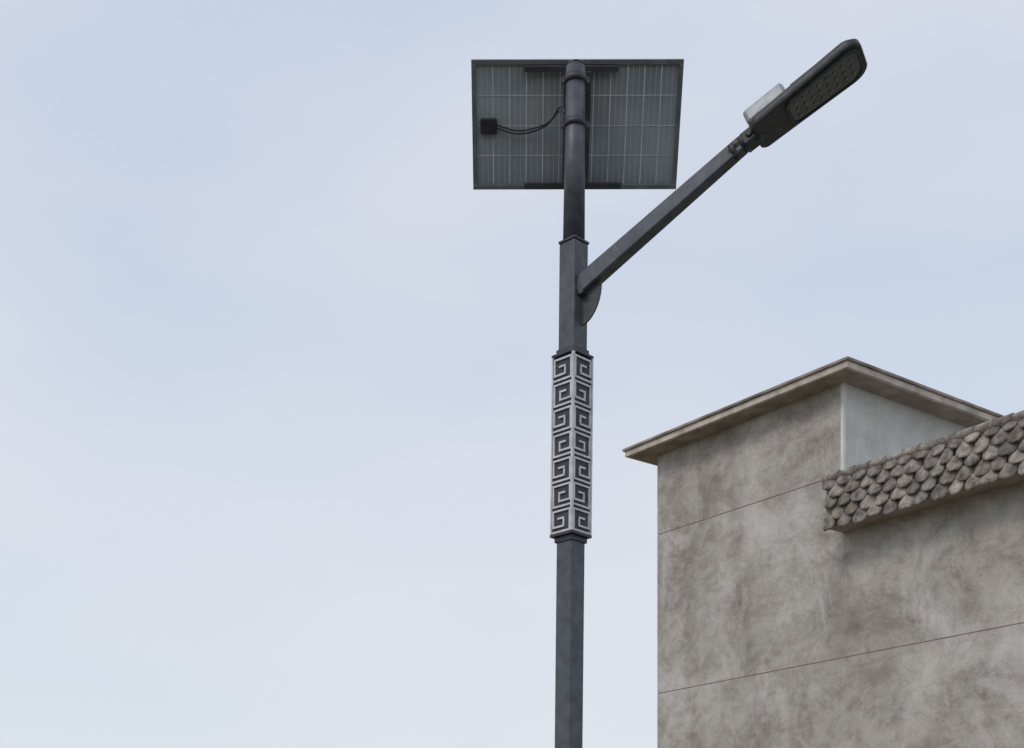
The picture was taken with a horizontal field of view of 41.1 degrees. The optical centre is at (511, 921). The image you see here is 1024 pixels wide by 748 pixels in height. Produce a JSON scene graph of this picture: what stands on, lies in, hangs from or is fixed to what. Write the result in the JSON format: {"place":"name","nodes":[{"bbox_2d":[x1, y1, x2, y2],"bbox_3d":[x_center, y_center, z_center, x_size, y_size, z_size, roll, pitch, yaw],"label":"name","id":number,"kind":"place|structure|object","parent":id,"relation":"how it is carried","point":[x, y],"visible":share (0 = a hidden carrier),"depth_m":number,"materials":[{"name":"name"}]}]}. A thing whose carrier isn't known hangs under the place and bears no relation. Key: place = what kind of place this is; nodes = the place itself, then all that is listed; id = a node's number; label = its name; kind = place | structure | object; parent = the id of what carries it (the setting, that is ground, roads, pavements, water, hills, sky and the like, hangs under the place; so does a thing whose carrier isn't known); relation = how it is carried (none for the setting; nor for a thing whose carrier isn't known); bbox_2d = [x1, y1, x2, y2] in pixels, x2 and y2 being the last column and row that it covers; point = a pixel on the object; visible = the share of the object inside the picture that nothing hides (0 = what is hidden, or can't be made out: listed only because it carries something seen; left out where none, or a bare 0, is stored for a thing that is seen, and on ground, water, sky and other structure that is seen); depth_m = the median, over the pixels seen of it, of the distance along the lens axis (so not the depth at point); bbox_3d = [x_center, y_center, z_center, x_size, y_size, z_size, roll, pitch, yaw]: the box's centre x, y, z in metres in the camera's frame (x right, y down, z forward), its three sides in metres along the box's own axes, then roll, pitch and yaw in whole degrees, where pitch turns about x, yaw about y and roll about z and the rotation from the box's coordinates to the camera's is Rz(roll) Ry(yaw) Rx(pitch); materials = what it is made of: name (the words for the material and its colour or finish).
{"place":"outdoors","nodes":[
{"label":"outdoors","id":0,"kind":"place"},
{"bbox_2d":[0,0,1023,747],"label":"sky","id":1,"kind":"structure","parent":0,"point":[276,372],"materials":[{"name":"blue"}]},
{"bbox_2d":[471,39,866,747],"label":"street lamp","id":2,"kind":"object","parent":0,"point":[573,127],"visible":1,"depth_m":7.98,"materials":[{"name":"metal"}]},
{"bbox_2d":[846,384,966,467],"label":"stair tower side wall","id":3,"kind":"structure","parent":0,"point":[877,426],"depth_m":18.48,"materials":[{"name":"grey paint"}]},
{"label":"ground","id":4,"kind":"structure","parent":0,"visible":0},
{"bbox_2d":[657,482,1023,747],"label":"walls","id":5,"kind":"structure","parent":4,"relation":"on","point":[953,568],"depth_m":17.76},
{"bbox_2d":[657,384,840,583],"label":"stair tower walls","id":6,"kind":"structure","parent":5,"relation":"on","point":[790,447],"depth_m":19.35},
{"bbox_2d":[841,382,845,469],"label":"corner trim","id":7,"kind":"structure","parent":6,"relation":"attached to","point":[843,425],"depth_m":18.00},
{"bbox_2d":[658,481,1023,693],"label":"joint mortar","id":8,"kind":"object","parent":5,"relation":"attached to","point":[826,660],"visible":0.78,"depth_m":18.58,"materials":[{"name":"grey concrete"}]},
{"bbox_2d":[822,418,1023,531],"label":"skirt tiles","id":9,"kind":"object","parent":5,"relation":"attached to","point":[994,446],"visible":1,"depth_m":16.48,"materials":[{"name":"grey tile"}]},
{"bbox_2d":[822,410,1023,482],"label":"ridge tiles","id":10,"kind":"object","parent":9,"relation":"on","point":[961,434],"visible":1,"depth_m":16.45,"materials":[{"name":"tile"}]},
{"bbox_2d":[826,427,1023,532],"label":"skirt slab","id":11,"kind":"structure","parent":5,"relation":"attached to","point":[929,502],"depth_m":16.70,"materials":[{"name":"grey concrete"}]},
{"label":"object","id":12,"kind":"object","parent":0,"visible":0},
{"bbox_2d":[625,361,997,465],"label":"eave slab","id":13,"kind":"structure","parent":12,"relation":"on","point":[881,378],"depth_m":18.68,"materials":[{"name":"grey concrete"}]},
{"bbox_2d":[630,370,985,464],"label":"eave soffit","id":14,"kind":"structure","parent":13,"relation":"attached to","point":[867,384],"depth_m":18.86,"materials":[{"name":"grey concrete"}]},
{"bbox_2d":[622,356,1003,451],"bbox_3d":[5.128,-7.206,20.809,5.360,0.038,4.330,0,0,-37],"label":"roof capping","id":15,"kind":"object","parent":13,"relation":"on","point":[887,373],"visible":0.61,"depth_m":18.66,"materials":[{"name":"grey concrete"}]}
]}

